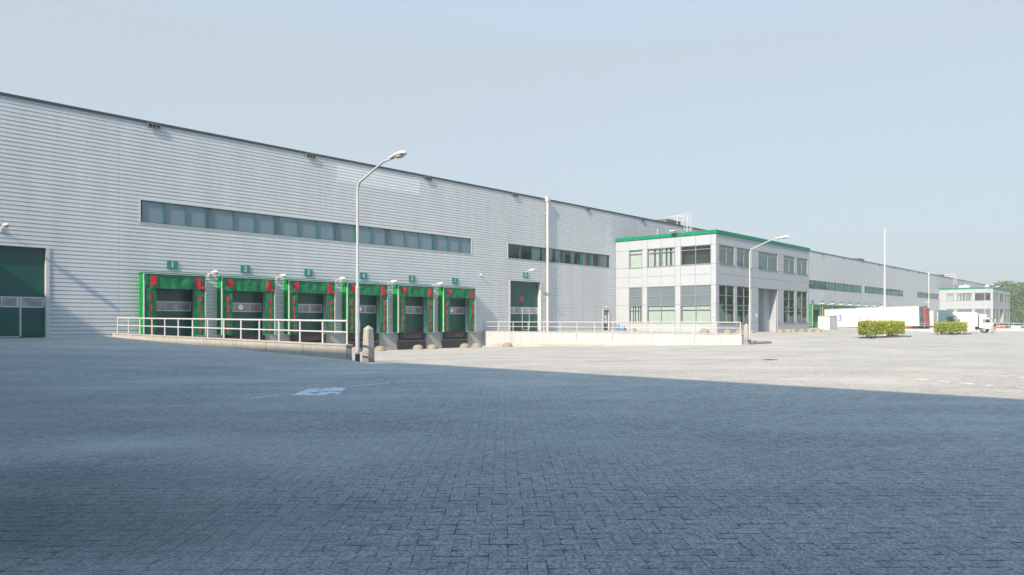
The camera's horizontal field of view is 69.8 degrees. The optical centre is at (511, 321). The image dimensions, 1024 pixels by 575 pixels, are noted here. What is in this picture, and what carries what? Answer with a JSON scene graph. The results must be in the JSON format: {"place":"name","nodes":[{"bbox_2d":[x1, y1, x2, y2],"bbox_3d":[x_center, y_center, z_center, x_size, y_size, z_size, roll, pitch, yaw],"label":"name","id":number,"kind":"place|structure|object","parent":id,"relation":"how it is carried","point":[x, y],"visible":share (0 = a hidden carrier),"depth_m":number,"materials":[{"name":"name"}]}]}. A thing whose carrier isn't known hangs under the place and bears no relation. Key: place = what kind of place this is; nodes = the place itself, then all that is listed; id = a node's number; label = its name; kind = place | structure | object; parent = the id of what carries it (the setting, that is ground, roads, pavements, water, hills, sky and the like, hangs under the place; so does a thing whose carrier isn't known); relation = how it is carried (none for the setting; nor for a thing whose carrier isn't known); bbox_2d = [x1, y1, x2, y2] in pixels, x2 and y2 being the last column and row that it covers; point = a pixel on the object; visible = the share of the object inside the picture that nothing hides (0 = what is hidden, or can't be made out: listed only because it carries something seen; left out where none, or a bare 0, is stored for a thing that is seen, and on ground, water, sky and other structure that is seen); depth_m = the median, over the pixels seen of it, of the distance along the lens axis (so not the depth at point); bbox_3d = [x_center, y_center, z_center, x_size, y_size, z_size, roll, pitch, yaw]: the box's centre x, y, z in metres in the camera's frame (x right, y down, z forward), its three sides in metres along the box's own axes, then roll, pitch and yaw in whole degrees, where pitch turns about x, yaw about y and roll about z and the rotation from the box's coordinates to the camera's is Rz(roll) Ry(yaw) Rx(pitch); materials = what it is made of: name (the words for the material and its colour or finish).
{"place":"outdoors","nodes":[
{"label":"outdoors","id":0,"kind":"place"},
{"bbox_2d":[0,323,1023,574],"bbox_3d":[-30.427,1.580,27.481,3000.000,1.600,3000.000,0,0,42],"label":"paved yard","id":1,"kind":"structure","parent":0,"point":[834,451],"depth_m":7.41,"materials":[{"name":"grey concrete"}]},
{"bbox_2d":[112,333,352,359],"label":"retaining wall","id":2,"kind":"structure","parent":1,"relation":"on","point":[334,350],"depth_m":27.86,"materials":[{"name":"concrete"}]},
{"bbox_2d":[117,317,347,343],"bbox_3d":[-12.931,0.269,31.217,20.140,0.981,0.120,0,0,42],"label":"railing","id":3,"kind":"object","parent":2,"relation":"on","point":[240,328],"visible":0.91,"depth_m":29.27,"materials":[{"name":"white metal"}]},
{"bbox_2d":[362,325,374,362],"bbox_3d":[-5.072,0.905,25.939,0.330,1.550,0.330,0,0,39],"label":"concrete bollard","id":4,"kind":"object","parent":1,"relation":"on","point":[368,347],"visible":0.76,"depth_m":25.82,"materials":[{"name":"white concrete"}]},
{"bbox_2d":[374,346,385,350],"bbox_3d":[-8.831,1.798,49.154,0.800,0.360,0.820,0,0,42],"label":"wheel stop","id":5,"kind":"object","parent":1,"relation":"on","point":[379,348],"visible":0.87,"depth_m":48.88,"materials":[{"name":"concrete"}]},
{"bbox_2d":[355,151,406,361],"bbox_3d":[-4.199,-1.849,23.399,2.560,6.857,0.290,0,0,42],"label":"street lamp","id":6,"kind":"object","parent":1,"relation":"on","point":[399,154],"visible":0.94,"depth_m":24.15,"materials":[{"name":"white metal"}]},
{"bbox_2d":[412,345,423,349],"bbox_3d":[-6.595,1.798,51.630,0.800,0.360,0.790,0,0,42],"label":"wheel stop","id":7,"kind":"object","parent":1,"relation":"on","point":[417,347],"visible":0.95,"depth_m":51.34,"materials":[{"name":"concrete"}]},
{"bbox_2d":[427,344,437,348],"bbox_3d":[-5.705,1.798,52.615,0.800,0.360,0.805,0,0,42],"label":"wheel stop","id":8,"kind":"object","parent":1,"relation":"on","point":[432,346],"visible":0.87,"depth_m":52.34,"materials":[{"name":"concrete"}]},
{"bbox_2d":[459,343,469,347],"bbox_3d":[-3.536,1.798,55.016,0.800,0.360,0.800,0,0,42],"label":"wheel stop","id":9,"kind":"object","parent":1,"relation":"on","point":[464,345],"visible":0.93,"depth_m":54.74,"materials":[{"name":"concrete"}]},
{"bbox_2d":[0,92,993,349],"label":"warehouse","id":10,"kind":"structure","parent":1,"relation":"on","point":[100,212],"depth_m":44.94,"materials":[{"name":"silver metal"}]},
{"bbox_2d":[0,223,9,231],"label":"wall lamp","id":11,"kind":"object","parent":10,"relation":"attached to","point":[5,225],"visible":1,"depth_m":34.06,"materials":[{"name":"white metal"}]},
{"bbox_2d":[0,244,49,337],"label":"overhead door","id":12,"kind":"structure","parent":10,"relation":"in","point":[24,270],"depth_m":35.43,"materials":[{"name":"green metal"}]},
{"bbox_2d":[139,272,205,336],"bbox_3d":[-18.570,-0.300,40.218,0.884,4.660,3.380,0,0,42],"label":"dock shelter","id":13,"kind":"object","parent":10,"relation":"attached to","point":[165,295],"visible":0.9,"depth_m":40.35,"materials":[{"name":"green fabric"}]},
{"bbox_2d":[156,288,191,335],"bbox_3d":[-18.814,-0.575,40.473,0.180,2.790,2.350,0,0,42],"label":"dock door","id":14,"kind":"structure","parent":13,"relation":"in","point":[170,303],"depth_m":40.63,"materials":[{"name":"green metal"}]},
{"bbox_2d":[167,261,177,268],"bbox_3d":[-18.694,-3.120,40.425,0.052,0.420,0.580,0,0,42],"label":"number sign","id":15,"kind":"object","parent":10,"relation":"attached to","point":[172,264],"visible":1,"depth_m":40.41,"materials":[{"name":"green metal"}]},
{"bbox_2d":[141,200,205,227],"bbox_3d":[-18.647,-5.910,40.598,0.100,1.200,3.540,0,0,42],"label":"window","id":16,"kind":"structure","parent":10,"relation":"in","point":[151,211],"depth_m":40.53,"materials":[{"name":"grey glass"}]},
{"bbox_2d":[211,208,274,234],"bbox_3d":[-15.926,-5.910,43.611,0.100,1.200,4.000,0,0,42],"label":"window","id":17,"kind":"structure","parent":10,"relation":"in","point":[221,219],"depth_m":43.57,"materials":[{"name":"grey glass"}]},
{"bbox_2d":[241,265,249,272],"bbox_3d":[-15.828,-3.120,43.599,0.052,0.420,0.580,0,0,42],"label":"number sign","id":18,"kind":"object","parent":10,"relation":"attached to","point":[245,269],"visible":1,"depth_m":43.58,"materials":[{"name":"green metal"}]},
{"bbox_2d":[216,276,275,339],"bbox_3d":[-15.697,-0.300,43.387,0.900,4.660,3.380,0,0,42],"label":"dock shelter","id":19,"kind":"object","parent":10,"relation":"attached to","point":[239,297],"visible":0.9,"depth_m":43.51,"materials":[{"name":"green fabric"}]},
{"bbox_2d":[225,291,262,335],"bbox_3d":[-15.948,-0.575,43.647,0.180,2.790,2.350,0,0,42],"label":"dock door","id":20,"kind":"structure","parent":19,"relation":"in","point":[246,304],"depth_m":43.85,"materials":[{"name":"green metal"}]},
{"bbox_2d":[278,216,333,240],"bbox_3d":[-13.051,-5.910,46.795,0.100,1.200,4.000,0,0,42],"label":"window","id":21,"kind":"structure","parent":10,"relation":"in","point":[288,226],"depth_m":46.73,"materials":[{"name":"grey glass"}]},
{"bbox_2d":[304,269,312,275],"bbox_3d":[-12.961,-3.120,46.773,0.052,0.420,0.580,0,0,42],"label":"number sign","id":22,"kind":"object","parent":10,"relation":"attached to","point":[308,272],"visible":1,"depth_m":46.74,"materials":[{"name":"green paint"}]},
{"bbox_2d":[283,279,335,342],"bbox_3d":[-12.836,-0.300,46.566,0.886,4.660,3.380,0,0,42],"label":"dock shelter","id":23,"kind":"object","parent":10,"relation":"attached to","point":[303,298],"visible":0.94,"depth_m":46.68,"materials":[{"name":"green fabric"}]},
{"bbox_2d":[291,293,322,334],"bbox_3d":[-13.081,-0.575,46.821,0.180,2.790,2.350,0,0,42],"label":"dock door","id":24,"kind":"structure","parent":23,"relation":"in","point":[310,305],"depth_m":47.04,"materials":[{"name":"green metal"}]},
{"bbox_2d":[337,223,385,245],"bbox_3d":[-10.182,-5.910,49.971,0.100,1.200,3.940,0,0,42],"label":"window","id":25,"kind":"structure","parent":10,"relation":"in","point":[346,232],"depth_m":50.06,"materials":[{"name":"grey glass"}]},
{"bbox_2d":[360,272,366,278],"bbox_3d":[-10.094,-3.120,49.947,0.052,0.420,0.580,0,0,42],"label":"number sign","id":26,"kind":"object","parent":10,"relation":"attached to","point":[363,275],"visible":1,"depth_m":49.92,"materials":[{"name":"green paint"}]},
{"bbox_2d":[342,282,387,350],"bbox_3d":[-9.972,-0.300,49.742,0.879,4.660,3.380,0,0,42],"label":"dock shelter","id":27,"kind":"object","parent":10,"relation":"attached to","point":[370,293],"visible":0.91,"depth_m":49.99,"materials":[{"name":"green fabric"}]},
{"bbox_2d":[348,295,376,333],"bbox_3d":[-10.214,-0.575,49.995,0.180,2.790,2.350,0,0,42],"label":"dock door","id":28,"kind":"structure","parent":27,"relation":"in","point":[368,303],"depth_m":50.42,"materials":[{"name":"green metal"}]},
{"bbox_2d":[389,229,432,249],"bbox_3d":[-7.283,-5.910,53.181,0.100,1.200,4.030,0,0,42],"label":"window","id":29,"kind":"structure","parent":10,"relation":"in","point":[397,238],"depth_m":53.14,"materials":[{"name":"grey glass"}]},
{"bbox_2d":[393,284,433,349],"bbox_3d":[-7.104,-0.300,52.915,0.882,4.660,3.380,0,0,42],"label":"dock shelter","id":30,"kind":"object","parent":10,"relation":"attached to","point":[408,313],"visible":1,"depth_m":53.04,"materials":[{"name":"green fabric"}]},
{"bbox_2d":[399,296,423,332],"bbox_3d":[-7.347,-0.575,53.169,0.180,2.790,2.350,0,0,42],"label":"dock door","id":31,"kind":"structure","parent":30,"relation":"in","point":[414,306],"depth_m":53.47,"materials":[{"name":"green metal"}]},
{"bbox_2d":[435,235,469,253],"bbox_3d":[-4.508,-5.910,56.253,0.100,1.200,3.650,0,0,42],"label":"window","id":32,"kind":"structure","parent":10,"relation":"in","point":[442,243],"depth_m":56.23,"materials":[{"name":"grey glass"}]},
{"bbox_2d":[452,278,457,283],"bbox_3d":[-4.361,-3.120,56.295,0.052,0.420,0.580,0,0,42],"label":"number sign","id":33,"kind":"object","parent":10,"relation":"attached to","point":[454,280],"visible":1,"depth_m":56.26,"materials":[{"name":"green paint"}]},
{"bbox_2d":[438,286,475,347],"bbox_3d":[-4.241,-0.300,56.093,0.871,4.660,3.380,0,0,42],"label":"dock shelter","id":34,"kind":"object","parent":10,"relation":"attached to","point":[451,312],"visible":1,"depth_m":56.20,"materials":[{"name":"green fabric"}]},
{"bbox_2d":[450,298,464,331],"bbox_3d":[-4.481,-0.575,56.343,0.180,2.790,2.350,0,0,42],"label":"dock door","id":35,"kind":"structure","parent":34,"relation":"in","point":[457,305],"depth_m":56.67,"materials":[{"name":"green metal"}]},
{"bbox_2d":[508,244,542,260],"bbox_3d":[1.098,-5.865,62.617,0.310,1.210,4.510,0,0,42],"label":"window","id":36,"kind":"structure","parent":10,"relation":"in","point":[535,251],"depth_m":63.69,"materials":[{"name":"black glass"}]},
{"bbox_2d":[509,280,541,330],"bbox_3d":[1.044,-1.350,62.564,0.400,4.260,4.200,0,0,42],"label":"overhead door","id":37,"kind":"structure","parent":10,"relation":"in","point":[525,297],"depth_m":62.89,"materials":[{"name":"green metal"}]},
{"bbox_2d":[545,248,580,264],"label":"window","id":38,"kind":"structure","parent":10,"relation":"in","point":[556,251],"depth_m":66.26,"materials":[{"name":"grey glass"}]},
{"bbox_2d":[583,252,608,267],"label":"window","id":39,"kind":"structure","parent":10,"relation":"in","point":[602,259],"depth_m":70.86,"materials":[{"name":"grey glass"}]},
{"bbox_2d":[602,309,609,329],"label":"exit door","id":40,"kind":"structure","parent":10,"relation":"in","point":[606,312],"depth_m":71.43,"materials":[{"name":"white metal"}]},
{"bbox_2d":[809,280,814,288],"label":"window","id":41,"kind":"structure","parent":10,"relation":"in","point":[811,282],"depth_m":111.96,"materials":[{"name":"green glass"}]},
{"bbox_2d":[808,304,820,327],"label":"dock shelter","id":42,"kind":"object","parent":10,"relation":"attached to","point":[814,307],"visible":0.84,"depth_m":110.70,"materials":[{"name":"rubber"}]},
{"bbox_2d":[815,281,824,289],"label":"window","id":43,"kind":"structure","parent":10,"relation":"in","point":[818,284],"depth_m":114.54,"materials":[{"name":"green glass"}]},
{"bbox_2d":[821,305,829,315],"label":"dock shelter","id":44,"kind":"object","parent":10,"relation":"attached to","point":[823,307],"visible":0.32,"depth_m":113.59,"materials":[{"name":"rubber"}]},
{"bbox_2d":[826,282,834,290],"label":"window","id":45,"kind":"structure","parent":10,"relation":"in","point":[829,285],"depth_m":117.86,"materials":[{"name":"green glass"}]},
{"bbox_2d":[830,305,839,308],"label":"dock shelter","id":46,"kind":"object","parent":10,"relation":"attached to","point":[834,306],"visible":0.27,"depth_m":117.42,"materials":[{"name":"fabric"}]},
{"bbox_2d":[835,283,844,290],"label":"window","id":47,"kind":"structure","parent":10,"relation":"in","point":[838,286],"depth_m":121.04,"materials":[{"name":"green glass"}]},
{"bbox_2d":[845,284,852,291],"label":"window","id":48,"kind":"structure","parent":10,"relation":"in","point":[848,287],"depth_m":124.36,"materials":[{"name":"teal glass"}]},
{"bbox_2d":[854,285,861,292],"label":"window","id":49,"kind":"structure","parent":10,"relation":"in","point":[857,289],"depth_m":127.87,"materials":[{"name":"teal glass"}]},
{"bbox_2d":[942,273,956,284],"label":"roof ladder","id":50,"kind":"object","parent":10,"relation":"attached to","point":[950,276],"visible":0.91,"depth_m":181.75,"materials":[{"name":"white metal"}]},
{"bbox_2d":[502,342,512,346],"bbox_3d":[-0.351,1.741,55.559,0.800,0.360,0.799,0,0,42],"label":"wheel stop","id":51,"kind":"object","parent":1,"relation":"on","point":[507,344],"visible":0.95,"depth_m":55.29,"materials":[{"name":"concrete"}]},
{"bbox_2d":[483,331,743,344],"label":"retaining wall","id":52,"kind":"structure","parent":1,"relation":"on","point":[517,337],"depth_m":50.64,"materials":[{"name":"white paint"}]},
{"bbox_2d":[484,322,740,333],"bbox_3d":[5.781,0.372,51.401,21.596,0.756,0.120,0,0,42],"label":"railing","id":53,"kind":"object","parent":52,"relation":"on","point":[528,326],"visible":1,"depth_m":48.31,"materials":[{"name":"white metal"}]},
{"bbox_2d":[249,375,1023,398],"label":"road marking","id":54,"kind":"object","parent":1,"relation":"on","point":[323,391],"visible":1,"depth_m":14.46,"materials":[{"name":"white paint"}]},
{"bbox_2d":[699,329,709,332],"bbox_3d":[17.012,0.814,64.936,0.880,0.396,0.876,0,0,42],"label":"wheel stop","id":55,"kind":"object","parent":1,"relation":"on","point":[704,330],"visible":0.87,"depth_m":64.63,"materials":[{"name":"concrete"}]},
{"bbox_2d":[615,229,809,332],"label":"office building","id":56,"kind":"structure","parent":1,"relation":"on","point":[698,276],"depth_m":69.81,"materials":[{"name":"metal"}]},
{"bbox_2d":[629,250,641,268],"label":"window","id":57,"kind":"structure","parent":56,"relation":"in","point":[635,255],"depth_m":71.12,"materials":[{"name":"glass"}]},
{"bbox_2d":[630,288,641,321],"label":"window","id":58,"kind":"structure","parent":56,"relation":"in","point":[635,293],"depth_m":71.12,"materials":[{"name":"glass"}]},
{"bbox_2d":[647,247,674,267],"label":"window","id":59,"kind":"structure","parent":56,"relation":"in","point":[661,257],"depth_m":69.15,"materials":[{"name":"glass"}]},
{"bbox_2d":[648,286,674,321],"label":"window","id":60,"kind":"structure","parent":56,"relation":"in","point":[659,298],"depth_m":69.15,"materials":[{"name":"glass"}]},
{"bbox_2d":[664,213,691,231],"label":"roof ladder","id":61,"kind":"object","parent":56,"relation":"on","point":[684,220],"visible":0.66,"depth_m":82.17,"materials":[{"name":"white metal"}]},
{"bbox_2d":[680,245,710,265],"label":"window","id":62,"kind":"structure","parent":56,"relation":"in","point":[695,249],"depth_m":66.76,"materials":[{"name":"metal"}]},
{"bbox_2d":[681,285,710,321],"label":"window","id":63,"kind":"structure","parent":56,"relation":"in","point":[699,296],"depth_m":66.76,"materials":[{"name":"glass"}]},
{"bbox_2d":[719,285,733,321],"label":"window","id":64,"kind":"structure","parent":56,"relation":"in","point":[726,293],"depth_m":66.97,"materials":[{"name":"glass"}]},
{"bbox_2d":[719,245,734,265],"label":"window","id":65,"kind":"structure","parent":56,"relation":"in","point":[726,253],"depth_m":67.12,"materials":[{"name":"glass"}]},
{"bbox_2d":[737,248,748,267],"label":"window","id":66,"kind":"structure","parent":56,"relation":"in","point":[742,254],"depth_m":69.73,"materials":[{"name":"glass"}]},
{"bbox_2d":[737,287,751,322],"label":"window","id":67,"kind":"structure","parent":56,"relation":"in","point":[742,293],"depth_m":69.62,"materials":[{"name":"glass"}]},
{"bbox_2d":[759,289,763,331],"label":"entrance door","id":68,"kind":"structure","parent":56,"relation":"in","point":[761,291],"depth_m":74.66,"materials":[{"name":"metal"}]},
{"bbox_2d":[758,251,776,270],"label":"window","id":69,"kind":"structure","parent":56,"relation":"in","point":[766,261],"depth_m":73.79,"materials":[{"name":"glass"}]},
{"bbox_2d":[783,290,794,322],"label":"window","id":70,"kind":"structure","parent":56,"relation":"in","point":[789,296],"depth_m":78.05,"materials":[{"name":"glass"}]},
{"bbox_2d":[784,256,794,273],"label":"window","id":71,"kind":"structure","parent":56,"relation":"in","point":[789,263],"depth_m":78.05,"materials":[{"name":"glass"}]},
{"bbox_2d":[797,258,806,274],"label":"window","id":72,"kind":"structure","parent":56,"relation":"in","point":[801,264],"depth_m":80.53,"materials":[{"name":"glass"}]},
{"bbox_2d":[797,291,807,322],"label":"window","id":73,"kind":"structure","parent":56,"relation":"in","point":[801,296],"depth_m":80.53,"materials":[{"name":"glass"}]},
{"bbox_2d":[743,324,748,342],"bbox_3d":[15.023,0.905,47.069,0.330,1.550,0.330,0,0,39],"label":"concrete bollard","id":74,"kind":"object","parent":1,"relation":"on","point":[746,332],"visible":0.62,"depth_m":46.94,"materials":[{"name":"white concrete"}]},
{"bbox_2d":[747,341,771,344],"bbox_3d":[14.838,1.385,45.821,1.400,0.290,3.300,0,0,42],"label":"kerb edging","id":75,"kind":"object","parent":1,"relation":"on","point":[761,342],"visible":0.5,"depth_m":45.83,"materials":[{"name":"concrete"}]},
{"bbox_2d":[748,235,789,342],"bbox_3d":[15.759,-1.788,45.124,2.560,6.857,0.290,0,0,42],"label":"street lamp","id":76,"kind":"object","parent":1,"relation":"on","point":[780,237],"visible":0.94,"depth_m":45.87,"materials":[{"name":"white metal"}]},
{"bbox_2d":[818,316,836,328],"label":"utility cabinet","id":77,"kind":"object","parent":1,"relation":"on","point":[827,322],"visible":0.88,"depth_m":96.25,"materials":[{"name":"white metal"}]},
{"bbox_2d":[856,308,872,338],"bbox_3d":[28.126,0.140,58.667,1.240,2.520,0.100,0,0,42],"label":"sign board","id":78,"kind":"object","parent":1,"relation":"on","point":[864,312],"visible":0.89,"depth_m":58.66,"materials":[{"name":"white paint"}]},
{"bbox_2d":[824,306,923,328],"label":"semi trailer","id":79,"kind":"object","parent":1,"relation":"on","point":[912,316],"visible":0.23,"depth_m":107.73,"materials":[{"name":"white metal"}]},
{"bbox_2d":[883,228,885,335],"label":"flagpole","id":80,"kind":"object","parent":1,"relation":"on","point":[884,284],"visible":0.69,"depth_m":70.75,"materials":[{"name":"white metal"}]},
{"bbox_2d":[839,328,964,332],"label":"retaining wall","id":81,"kind":"structure","parent":1,"relation":"on","point":[928,330],"depth_m":99.35,"materials":[{"name":"white paint"}]},
{"bbox_2d":[853,333,971,338],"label":"kerb","id":82,"kind":"structure","parent":1,"relation":"on","point":[894,336],"depth_m":68.22,"materials":[{"name":"concrete"}]},
{"bbox_2d":[904,308,929,328],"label":"semi trailer","id":83,"kind":"object","parent":1,"relation":"on","point":[926,317],"visible":0.03,"depth_m":109.02,"materials":[{"name":"red paint"}]},
{"bbox_2d":[907,311,937,328],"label":"semi trailer","id":84,"kind":"object","parent":1,"relation":"on","point":[933,316],"depth_m":111.62,"materials":[{"name":"white paint"}]},
{"bbox_2d":[913,310,959,328],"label":"truck","id":85,"kind":"object","parent":1,"relation":"on","point":[946,315],"visible":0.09,"depth_m":110.53,"materials":[{"name":"blue paint"}]},
{"bbox_2d":[912,312,995,332],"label":"box truck","id":86,"kind":"object","parent":1,"relation":"on","point":[975,320],"visible":0.37,"depth_m":113.25,"materials":[{"name":"white paint"}]},
{"bbox_2d":[939,287,1009,327],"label":"office building","id":87,"kind":"structure","parent":1,"relation":"on","point":[994,303],"depth_m":168.91,"materials":[{"name":"metal"}]},
{"bbox_2d":[947,294,953,300],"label":"window","id":88,"kind":"structure","parent":87,"relation":"in","point":[950,297],"depth_m":170.48,"materials":[{"name":"glass"}]},
{"bbox_2d":[957,293,971,300],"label":"window","id":89,"kind":"structure","parent":87,"relation":"in","point":[960,296],"depth_m":168.54,"materials":[{"name":"glass"}]},
{"bbox_2d":[957,309,971,311],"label":"window","id":90,"kind":"structure","parent":87,"relation":"in","point":[958,310],"depth_m":168.54,"materials":[{"name":"glass"}]},
{"bbox_2d":[975,293,986,300],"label":"window","id":91,"kind":"structure","parent":87,"relation":"in","point":[977,294],"depth_m":166.53,"materials":[{"name":"glass"}]},
{"bbox_2d":[975,309,989,313],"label":"window","id":92,"kind":"structure","parent":87,"relation":"in","point":[987,311],"depth_m":166.09,"materials":[{"name":"glass"}]},
{"bbox_2d":[996,309,998,323],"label":"window","id":93,"kind":"structure","parent":87,"relation":"in","point":[997,310],"depth_m":169.07,"materials":[{"name":"glass"}]},
{"bbox_2d":[984,286,998,332],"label":"street lamp","id":94,"kind":"object","parent":1,"relation":"on","point":[984,312],"visible":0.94,"depth_m":103.93,"materials":[{"name":"white metal"}]},
{"bbox_2d":[978,328,1023,330],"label":"retaining wall","id":95,"kind":"structure","parent":1,"relation":"on","point":[1009,329],"depth_m":147.14,"materials":[{"name":"white paint"}]},
{"bbox_2d":[996,323,1008,327],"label":"parked car","id":96,"kind":"object","parent":1,"relation":"on","point":[1002,326],"visible":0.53,"depth_m":152.40,"materials":[{"name":"red paint"}]},
{"bbox_2d":[994,280,1015,289],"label":"tree","id":97,"kind":"object","parent":1,"relation":"on","point":[1004,285],"visible":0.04,"depth_m":222.20,"materials":[{"name":"green plant"}]},
{"bbox_2d":[1009,289,1019,315],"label":"tree","id":98,"kind":"object","parent":1,"relation":"on","point":[1013,302],"visible":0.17,"depth_m":199.28,"materials":[{"name":"green plant"}]},
{"bbox_2d":[1010,313,1018,326],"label":"tree","id":99,"kind":"object","parent":1,"relation":"on","point":[1012,319],"visible":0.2,"depth_m":194.64,"materials":[{"name":"green plant"}]},
{"bbox_2d":[1007,281,1023,309],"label":"tree","id":100,"kind":"object","parent":1,"relation":"on","point":[1018,287],"visible":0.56,"depth_m":201.96,"materials":[{"name":"green plant"}]},
{"bbox_2d":[1011,307,1023,324],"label":"tree","id":101,"kind":"object","parent":1,"relation":"on","point":[1019,312],"visible":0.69,"depth_m":197.91,"materials":[{"name":"green plant"}]},
{"bbox_2d":[1011,323,1023,327],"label":"parked car","id":102,"kind":"object","parent":1,"relation":"on","point":[1022,325],"visible":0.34,"depth_m":150.59,"materials":[{"name":"white paint"}]},
{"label":"planting bed","id":103,"kind":"structure","parent":1,"relation":"on","visible":0},
{"bbox_2d":[857,320,885,337],"bbox_3d":[30.945,0.653,63.216,1.166,1.726,4.789,0,0,42],"label":"hedge","id":104,"kind":"object","parent":103,"relation":"on","point":[876,327],"visible":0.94,"depth_m":62.21,"materials":[{"name":"green plant"}]},
{"bbox_2d":[881,320,904,336],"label":"hedge","id":105,"kind":"object","parent":103,"relation":"on","point":[896,327],"visible":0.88,"depth_m":67.06,"materials":[{"name":"green plant"}]},
{"bbox_2d":[933,321,967,333],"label":"hedge","id":106,"kind":"object","parent":103,"relation":"on","point":[942,327],"visible":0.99,"depth_m":84.35,"materials":[{"name":"green plant"}]},
{"bbox_2d":[0,0,1023,322],"label":"sky","id":107,"kind":"structure","parent":0,"point":[827,126],"materials":[{"name":"blue"}]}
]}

